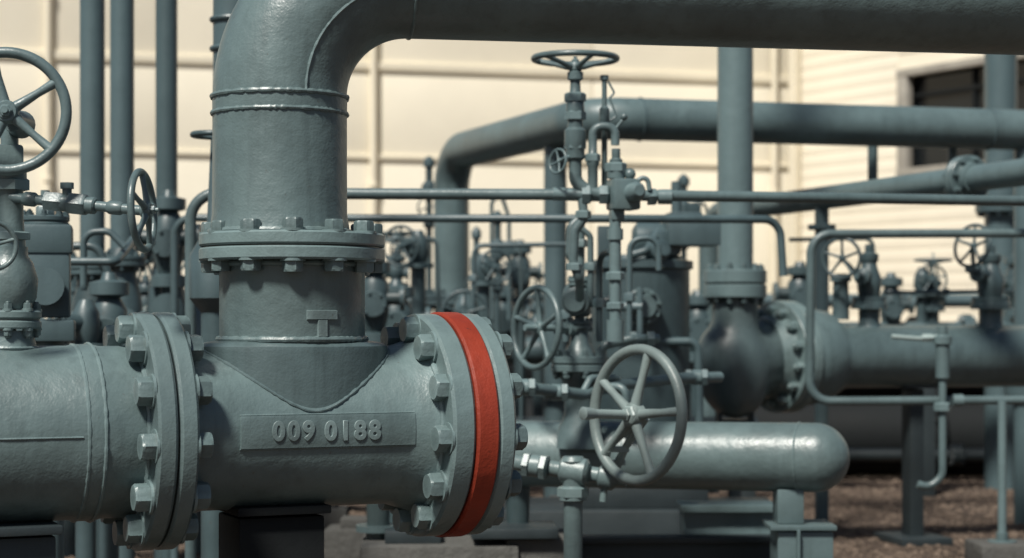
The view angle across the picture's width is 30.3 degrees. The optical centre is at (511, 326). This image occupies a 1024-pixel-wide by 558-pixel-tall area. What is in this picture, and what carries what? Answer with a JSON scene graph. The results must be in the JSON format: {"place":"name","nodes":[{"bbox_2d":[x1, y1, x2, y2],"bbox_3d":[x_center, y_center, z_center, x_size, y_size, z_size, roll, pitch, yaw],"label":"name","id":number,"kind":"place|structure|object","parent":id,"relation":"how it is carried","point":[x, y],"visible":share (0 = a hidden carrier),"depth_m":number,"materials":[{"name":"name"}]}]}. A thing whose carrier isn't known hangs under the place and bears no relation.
{"place":"outdoors","nodes":[
{"label":"outdoors","id":0,"kind":"place"},
{"bbox_2d":[181,259,200,553],"bbox_3d":[-1.596,0.355,9.541,0.220,1.589,0.283,0,0,12],"label":"valve station","id":1,"kind":"object","parent":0,"point":[198,541],"visible":0.02,"depth_m":9.56,"materials":[{"name":"grey paint"}]},
{"bbox_2d":[0,0,788,318],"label":"cream building","id":2,"kind":"structure","parent":0,"point":[412,104],"depth_m":25.32,"materials":[{"name":"paint"}]},
{"bbox_2d":[469,242,565,304],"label":"impulse pipe","id":3,"kind":"object","parent":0,"point":[473,277],"visible":0.57,"depth_m":9.99,"materials":[{"name":"grey metal"}]},
{"bbox_2d":[64,475,1023,557],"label":"ground","id":4,"kind":"structure","parent":0,"point":[876,521],"depth_m":11.72,"materials":[{"name":"brown gravel"}]},
{"bbox_2d":[0,521,62,557],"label":"pipe support","id":5,"kind":"object","parent":4,"relation":"on","point":[34,539],"visible":0.75,"depth_m":4.60,"materials":[{"name":"grey paint"}]},
{"bbox_2d":[16,190,75,557],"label":"block valve","id":6,"kind":"object","parent":4,"relation":"on","point":[49,244],"visible":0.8,"depth_m":6.03,"materials":[{"name":"grey paint"}]},
{"bbox_2d":[64,251,76,556],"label":"valve station","id":7,"kind":"object","parent":4,"relation":"on","point":[69,538],"visible":0.09,"depth_m":9.46,"materials":[{"name":"grey paint"}]},
{"bbox_2d":[40,300,102,557],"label":"valve station","id":8,"kind":"object","parent":4,"relation":"on","point":[85,315],"visible":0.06,"depth_m":7.36,"materials":[{"name":"grey paint"}]},
{"bbox_2d":[69,0,104,557],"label":"vertical pipe","id":9,"kind":"object","parent":4,"relation":"on","point":[92,98],"visible":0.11,"depth_m":8.55,"materials":[{"name":"grey metal"}]},
{"bbox_2d":[71,272,146,557],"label":"valve station","id":10,"kind":"object","parent":4,"relation":"on","point":[108,289],"visible":0.24,"depth_m":7.55,"materials":[{"name":"grey paint"}]},
{"bbox_2d":[71,228,133,290],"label":"impulse pipe","id":11,"kind":"object","parent":10,"relation":"on","point":[83,261],"visible":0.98,"depth_m":7.29,"materials":[{"name":"grey metal"}]},
{"bbox_2d":[98,0,145,557],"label":"vertical pipe","id":12,"kind":"object","parent":4,"relation":"on","point":[126,269],"visible":0.31,"depth_m":8.25,"materials":[{"name":"grey metal"}]},
{"bbox_2d":[137,257,152,306],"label":"valve station","id":13,"kind":"object","parent":4,"relation":"on","point":[143,283],"visible":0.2,"depth_m":9.77,"materials":[{"name":"grey paint"}]},
{"bbox_2d":[145,0,184,557],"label":"vertical pipe","id":14,"kind":"object","parent":4,"relation":"on","point":[166,94],"visible":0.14,"depth_m":8.86,"materials":[{"name":"grey metal"}]},
{"bbox_2d":[134,190,200,557],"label":"valve station","id":15,"kind":"object","parent":4,"relation":"on","point":[170,205],"visible":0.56,"depth_m":8.74,"materials":[{"name":"grey paint"}]},
{"bbox_2d":[143,305,200,557],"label":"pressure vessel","id":16,"kind":"object","parent":4,"relation":"on","point":[198,322],"visible":0.01,"depth_m":8.97,"materials":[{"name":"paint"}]},
{"bbox_2d":[189,130,222,557],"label":"gate valve","id":17,"kind":"object","parent":4,"relation":"on","point":[204,293],"visible":0.32,"depth_m":6.55,"materials":[{"name":"grey paint"}]},
{"bbox_2d":[209,0,237,78],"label":"vertical pipe","id":18,"kind":"object","parent":4,"relation":"on","point":[222,12],"visible":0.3,"depth_m":7.13,"materials":[{"name":"grey metal"}]},
{"bbox_2d":[219,503,330,557],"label":"pipe support","id":19,"kind":"object","parent":4,"relation":"on","point":[283,531],"visible":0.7,"depth_m":4.90,"materials":[{"name":"black metal"}]},
{"bbox_2d":[0,0,1023,550],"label":"pipeline","id":20,"kind":"object","parent":19,"relation":"on","point":[160,430],"visible":1,"depth_m":4.85,"materials":[{"name":"grey paint"}]},
{"bbox_2d":[0,47,158,350],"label":"side valve","id":21,"kind":"object","parent":20,"relation":"attached to","point":[18,282],"visible":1,"depth_m":4.64,"materials":[{"name":"grey paint"}]},
{"bbox_2d":[319,505,348,529],"bbox_3d":[-1.036,1.038,10.200,0.305,0.225,0.247,0,0,0],"label":"concrete footing","id":22,"kind":"object","parent":4,"relation":"on","point":[336,514],"visible":0.2,"depth_m":10.08,"materials":[{"name":"grey concrete"}]},
{"bbox_2d":[324,515,366,557],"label":"concrete footing","id":23,"kind":"object","parent":4,"relation":"on","point":[343,539],"visible":0.48,"depth_m":8.86,"materials":[{"name":"grey concrete"}]},
{"bbox_2d":[356,504,393,539],"bbox_3d":[-0.538,0.870,7.600,0.180,0.560,0.180,0,0,0],"label":"pipe stand","id":24,"kind":"object","parent":4,"relation":"on","point":[376,525],"visible":0.38,"depth_m":7.56,"materials":[{"name":"grey paint"}]},
{"bbox_2d":[365,261,404,341],"bbox_3d":[-0.691,0.392,9.486,0.300,1.515,0.197,0,0,0],"label":"valve station","id":25,"kind":"object","parent":4,"relation":"on","point":[380,297],"visible":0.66,"depth_m":9.44,"materials":[{"name":"grey paint"}]},
{"bbox_2d":[383,225,411,285],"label":"valve station","id":26,"kind":"object","parent":4,"relation":"on","point":[397,273],"visible":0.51,"depth_m":11.96,"materials":[{"name":"grey paint"}]},
{"bbox_2d":[382,225,432,312],"bbox_3d":[-0.569,0.283,10.934,0.242,1.735,0.312,0,0,29],"label":"valve station","id":27,"kind":"object","parent":4,"relation":"on","point":[414,248],"visible":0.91,"depth_m":10.95,"materials":[{"name":"grey paint"}]},
{"bbox_2d":[387,235,440,311],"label":"impulse pipe","id":28,"kind":"object","parent":27,"relation":"attached to","point":[395,238],"visible":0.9,"depth_m":10.99,"materials":[{"name":"grey metal"}]},
{"bbox_2d":[386,280,430,522],"bbox_3d":[-0.612,0.450,9.986,0.360,1.400,0.230,0,0,0],"label":"valve station","id":29,"kind":"object","parent":4,"relation":"on","point":[396,315],"visible":0.24,"depth_m":9.93,"materials":[{"name":"grey paint"}]},
{"bbox_2d":[417,156,434,312],"bbox_3d":[-0.523,-0.013,12.962,0.247,2.325,0.179,0,0,0],"label":"valve station","id":30,"kind":"object","parent":4,"relation":"on","point":[428,163],"visible":0.34,"depth_m":12.98,"materials":[{"name":"grey paint"}]},
{"bbox_2d":[360,521,563,557],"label":"concrete plinth","id":31,"kind":"structure","parent":4,"relation":"on","point":[532,539],"depth_m":7.37,"materials":[{"name":"grey concrete"}]},
{"bbox_2d":[441,289,488,317],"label":"valve station","id":32,"kind":"object","parent":4,"relation":"on","point":[462,305],"visible":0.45,"depth_m":10.27,"materials":[{"name":"grey paint"}]},
{"bbox_2d":[466,227,489,304],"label":"valve station","id":33,"kind":"object","parent":4,"relation":"on","point":[475,234],"visible":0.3,"depth_m":11.98,"materials":[{"name":"grey paint"}]},
{"bbox_2d":[170,214,786,557],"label":"bore pipe","id":34,"kind":"object","parent":4,"relation":"on","point":[774,223],"visible":0.6,"depth_m":8.28,"materials":[{"name":"grey metal"}]},
{"bbox_2d":[0,316,983,396],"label":"header pipe","id":35,"kind":"object","parent":4,"relation":"on","point":[890,392],"visible":0.01,"depth_m":15.06,"materials":[{"name":"black metal"}]},
{"bbox_2d":[476,249,511,319],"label":"valve station","id":36,"kind":"object","parent":4,"relation":"on","point":[486,268],"visible":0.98,"depth_m":10.43,"materials":[{"name":"grey paint"}]},
{"bbox_2d":[490,211,522,419],"bbox_3d":[-0.046,0.221,11.466,0.222,1.858,0.161,0,0,0],"label":"valve station","id":37,"kind":"object","parent":4,"relation":"on","point":[497,290],"visible":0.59,"depth_m":11.48,"materials":[{"name":"grey paint"}]},
{"bbox_2d":[490,283,528,365],"bbox_3d":[-0.067,0.431,12.486,0.360,1.438,0.230,0,0,0],"label":"valve station","id":38,"kind":"object","parent":4,"relation":"on","point":[505,325],"visible":0.27,"depth_m":12.41,"materials":[{"name":"grey paint"}]},
{"bbox_2d":[506,486,529,522],"bbox_3d":[0.023,0.870,7.600,0.180,0.560,0.180,0,0,0],"label":"pipe stand","id":39,"kind":"object","parent":4,"relation":"on","point":[517,508],"visible":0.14,"depth_m":7.56,"materials":[{"name":"grey paint"}]},
{"bbox_2d":[500,240,541,416],"bbox_3d":[0.055,0.275,12.986,0.300,1.750,0.197,0,0,0],"label":"valve station","id":40,"kind":"object","parent":4,"relation":"on","point":[528,271],"visible":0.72,"depth_m":12.96,"materials":[{"name":"grey paint"}]},
{"bbox_2d":[529,273,543,416],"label":"valve station","id":41,"kind":"object","parent":4,"relation":"on","point":[538,402],"visible":0.29,"depth_m":13.97,"materials":[{"name":"grey paint"}]},
{"bbox_2d":[534,314,585,345],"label":"valve station","id":42,"kind":"object","parent":4,"relation":"on","point":[535,318],"visible":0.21,"depth_m":10.95,"materials":[{"name":"grey paint"}]},
{"bbox_2d":[509,337,690,364],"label":"header pipe","id":43,"kind":"object","parent":4,"relation":"on","point":[535,355],"depth_m":13.51,"materials":[{"name":"grey metal"}]},
{"bbox_2d":[513,344,687,557],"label":"wheel valve","id":44,"kind":"object","parent":4,"relation":"on","point":[575,475],"visible":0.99,"depth_m":6.41,"materials":[{"name":"grey paint"}]},
{"bbox_2d":[503,181,770,533],"bbox_3d":[0.609,0.220,8.996,1.300,1.840,0.708,0,0,0],"label":"pump tank","id":45,"kind":"object","parent":4,"relation":"on","point":[666,299],"visible":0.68,"depth_m":8.78,"materials":[{"name":"grey metal"}]},
{"bbox_2d":[606,287,703,421],"bbox_3d":[0.658,0.163,8.721,0.483,0.690,0.158,0,0,-34],"label":"bore pipe","id":46,"kind":"object","parent":45,"relation":"attached to","point":[638,307],"visible":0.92,"depth_m":8.78,"materials":[{"name":"grey metal"}]},
{"bbox_2d":[516,417,757,496],"bbox_3d":[-0.350,0.805,11.600,3.700,0.690,0.480,0,0,0],"label":"header pipe","id":47,"kind":"object","parent":4,"relation":"on","point":[743,493],"depth_m":11.53,"materials":[{"name":"grey metal"}]},
{"bbox_2d":[583,500,772,557],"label":"steel base frame","id":48,"kind":"object","parent":4,"relation":"on","point":[725,529],"visible":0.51,"depth_m":7.71,"materials":[{"name":"grey paint"}]},
{"bbox_2d":[407,290,977,316],"bbox_3d":[0.750,0.412,16.500,10.500,1.476,0.192,0,0,0],"label":"header pipe","id":49,"kind":"object","parent":4,"relation":"on","point":[958,300],"visible":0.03,"depth_m":16.45,"materials":[{"name":"grey metal"}]},
{"bbox_2d":[678,174,707,259],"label":"valve station","id":50,"kind":"object","parent":4,"relation":"on","point":[690,206],"visible":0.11,"depth_m":12.47,"materials":[{"name":"grey paint"}]},
{"bbox_2d":[690,291,710,416],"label":"valve station","id":51,"kind":"object","parent":4,"relation":"on","point":[700,322],"visible":0.36,"depth_m":11.91,"materials":[{"name":"grey paint"}]},
{"bbox_2d":[426,97,1023,523],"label":"overhead header","id":52,"kind":"object","parent":4,"relation":"on","point":[870,127],"visible":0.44,"depth_m":10.84,"materials":[{"name":"grey paint"}]},
{"bbox_2d":[490,200,510,319],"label":"impulse pipe","id":53,"kind":"object","parent":52,"relation":"attached to","point":[509,278],"visible":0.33,"depth_m":11.79,"materials":[{"name":"grey metal"}]},
{"bbox_2d":[789,237,874,251],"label":"impulse pipe","id":54,"kind":"object","parent":52,"relation":"attached to","point":[805,239],"visible":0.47,"depth_m":10.99,"materials":[{"name":"grey metal"}]},
{"bbox_2d":[883,288,1013,294],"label":"impulse pipe","id":55,"kind":"object","parent":52,"relation":"attached to","point":[945,291],"visible":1,"depth_m":11.49,"materials":[{"name":"grey metal"}]},
{"bbox_2d":[715,411,754,496],"bbox_3d":[1.136,0.782,9.650,0.234,0.735,0.260,0,0,0],"label":"pipe support","id":56,"kind":"object","parent":4,"relation":"on","point":[719,418],"visible":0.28,"depth_m":9.61,"materials":[{"name":"grey paint"}]},
{"bbox_2d":[699,47,784,417],"bbox_3d":[1.212,-1.394,9.728,0.398,3.713,0.679,0,0,43],"label":"suction riser","id":57,"kind":"object","parent":56,"relation":"on","point":[741,346],"visible":0.95,"depth_m":9.51,"materials":[{"name":"grey paint"}]},
{"bbox_2d":[526,388,983,476],"bbox_3d":[0.500,0.840,14.600,11.000,0.750,0.750,0,0,0],"label":"header pipe","id":58,"kind":"object","parent":4,"relation":"on","point":[874,426],"visible":0.03,"depth_m":14.34,"materials":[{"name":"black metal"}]},
{"bbox_2d":[541,314,1013,496],"bbox_3d":[3.100,0.532,12.900,5.800,1.236,0.272,0,0,0],"label":"header pipe","id":59,"kind":"object","parent":4,"relation":"on","point":[929,431],"visible":0.11,"depth_m":12.82,"materials":[{"name":"grey metal"}]},
{"bbox_2d":[772,261,805,306],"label":"valve station","id":60,"kind":"object","parent":59,"relation":"on","point":[794,290],"visible":0.41,"depth_m":12.83,"materials":[{"name":"grey paint"}]},
{"bbox_2d":[880,272,914,324],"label":"valve station","id":61,"kind":"object","parent":59,"relation":"on","point":[897,306],"visible":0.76,"depth_m":12.84,"materials":[{"name":"grey paint"}]},
{"bbox_2d":[910,263,947,322],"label":"valve station","id":62,"kind":"object","parent":59,"relation":"on","point":[924,279],"visible":0.81,"depth_m":12.85,"materials":[{"name":"grey paint"}]},
{"bbox_2d":[914,252,952,322],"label":"valve station","id":63,"kind":"object","parent":59,"relation":"on","point":[933,308],"visible":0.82,"depth_m":12.86,"materials":[{"name":"grey paint"}]},
{"bbox_2d":[1003,251,1013,322],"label":"valve station","id":64,"kind":"object","parent":59,"relation":"on","point":[1009,276],"visible":0.35,"depth_m":12.85,"materials":[{"name":"grey paint"}]},
{"bbox_2d":[762,489,836,557],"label":"pipe support","id":65,"kind":"object","parent":4,"relation":"on","point":[794,533],"visible":0.94,"depth_m":7.11,"materials":[{"name":"grey paint"}]},
{"bbox_2d":[515,420,849,491],"bbox_3d":[0.483,0.501,7.425,1.678,0.282,0.272,0,0,19],"label":"capped pipe","id":66,"kind":"object","parent":65,"relation":"on","point":[762,456],"visible":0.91,"depth_m":7.20,"materials":[{"name":"grey metal"}]},
{"bbox_2d":[511,217,659,448],"bbox_3d":[0.298,0.003,7.310,0.547,0.934,0.320,0,0,-16],"label":"control valve","id":67,"kind":"object","parent":66,"relation":"on","point":[577,363],"visible":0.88,"depth_m":7.29,"materials":[{"name":"grey paint"}]},
{"bbox_2d":[561,284,570,341],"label":"impulse pipe","id":68,"kind":"object","parent":67,"relation":"attached to","point":[565,315],"visible":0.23,"depth_m":7.49,"materials":[{"name":"grey metal"}]},
{"bbox_2d":[531,49,651,341],"bbox_3d":[0.273,-0.475,6.981,0.415,1.058,0.348,0,0,38],"label":"valve manifold","id":69,"kind":"object","parent":67,"relation":"attached to","point":[621,191],"visible":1,"depth_m":6.98,"materials":[{"name":"grey paint"}]},
{"bbox_2d":[185,188,581,557],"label":"bore pipe","id":70,"kind":"object","parent":69,"relation":"attached to","point":[198,201],"visible":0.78,"depth_m":6.98,"materials":[{"name":"grey metal"}]},
{"bbox_2d":[593,249,608,341],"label":"impulse pipe","id":71,"kind":"object","parent":69,"relation":"attached to","point":[599,302],"visible":0.96,"depth_m":7.19,"materials":[{"name":"grey metal"}]},
{"bbox_2d":[640,189,1023,205],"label":"bore pipe","id":72,"kind":"object","parent":69,"relation":"attached to","point":[660,196],"visible":0.93,"depth_m":7.20,"materials":[{"name":"grey metal"}]},
{"bbox_2d":[624,235,661,334],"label":"impulse pipe","id":73,"kind":"object","parent":72,"relation":"attached to","point":[629,296],"visible":0.99,"depth_m":7.99,"materials":[{"name":"grey metal"}]},
{"bbox_2d":[521,369,723,407],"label":"bore pipe","id":74,"kind":"object","parent":67,"relation":"attached to","point":[554,392],"visible":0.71,"depth_m":7.24,"materials":[{"name":"grey metal"}]},
{"bbox_2d":[699,155,1023,520],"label":"receding pipe","id":75,"kind":"object","parent":4,"relation":"on","point":[968,175],"visible":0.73,"depth_m":10.26,"materials":[{"name":"grey metal"}]},
{"bbox_2d":[874,385,952,546],"bbox_3d":[2.140,0.698,10.100,0.286,0.905,0.390,0,0,-12],"label":"pipe support","id":76,"kind":"object","parent":4,"relation":"on","point":[912,532],"visible":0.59,"depth_m":10.04,"materials":[{"name":"grey paint"}]},
{"bbox_2d":[758,301,1023,412],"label":"horizontal vessel","id":77,"kind":"object","parent":76,"relation":"on","point":[852,356],"visible":0.65,"depth_m":9.83,"materials":[{"name":"grey paint"}]},
{"bbox_2d":[830,274,850,319],"bbox_3d":[1.721,-0.158,9.900,0.110,0.240,0.110,0,0,0],"label":"vessel valve","id":78,"kind":"object","parent":77,"relation":"on","point":[840,306],"visible":0.88,"depth_m":9.86,"materials":[{"name":"grey paint"}]},
{"bbox_2d":[821,238,886,327],"bbox_3d":[1.807,-0.231,9.895,0.218,0.472,0.386,0,0,39],"label":"vessel valve","id":79,"kind":"object","parent":77,"relation":"on","point":[868,302],"visible":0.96,"depth_m":9.90,"materials":[{"name":"grey paint"}]},
{"bbox_2d":[953,223,1010,327],"bbox_3d":[2.496,-0.270,10.033,0.230,0.549,0.401,0,0,34],"label":"vessel valve","id":80,"kind":"object","parent":77,"relation":"on","point":[990,302],"visible":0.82,"depth_m":10.04,"materials":[{"name":"grey paint"}]},
{"bbox_2d":[849,444,983,465],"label":"header pipe","id":81,"kind":"object","parent":4,"relation":"on","point":[958,454],"visible":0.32,"depth_m":14.01,"materials":[{"name":"grey metal"}]},
{"bbox_2d":[965,538,1023,557],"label":"concrete footing","id":82,"kind":"object","parent":4,"relation":"on","point":[979,548],"visible":0.98,"depth_m":9.05,"materials":[{"name":"grey concrete"}]},
{"bbox_2d":[805,229,1023,542],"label":"handrail","id":83,"kind":"object","parent":82,"relation":"on","point":[962,400],"visible":1,"depth_m":9.19,"materials":[{"name":"grey metal"}]},
{"bbox_2d":[891,326,951,489],"bbox_3d":[1.982,0.392,9.150,0.292,0.792,0.089,0,0,0],"label":"drain pipe","id":84,"kind":"object","parent":83,"relation":"attached to","point":[942,340],"visible":1,"depth_m":9.13,"materials":[{"name":"grey metal"}]},
{"bbox_2d":[975,54,1016,488],"bbox_3d":[3.489,-1.150,13.500,0.360,4.600,0.360,0,0,0],"label":"vertical pipe","id":85,"kind":"object","parent":4,"relation":"on","point":[1000,81],"visible":0.38,"depth_m":13.40,"materials":[{"name":"grey metal"}]},
{"bbox_2d":[789,49,1023,321],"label":"siding building","id":86,"kind":"structure","parent":0,"point":[920,79],"depth_m":24.91,"materials":[{"name":"beige paint"}]},
{"bbox_2d":[896,55,1023,175],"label":"window frame","id":87,"kind":"structure","parent":86,"relation":"in","point":[904,76],"depth_m":24.51,"materials":[{"name":"metal"}]},
{"bbox_2d":[912,59,1023,167],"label":"window","id":88,"kind":"structure","parent":86,"relation":"in","point":[921,157],"depth_m":24.20,"materials":[{"name":"black glass"}]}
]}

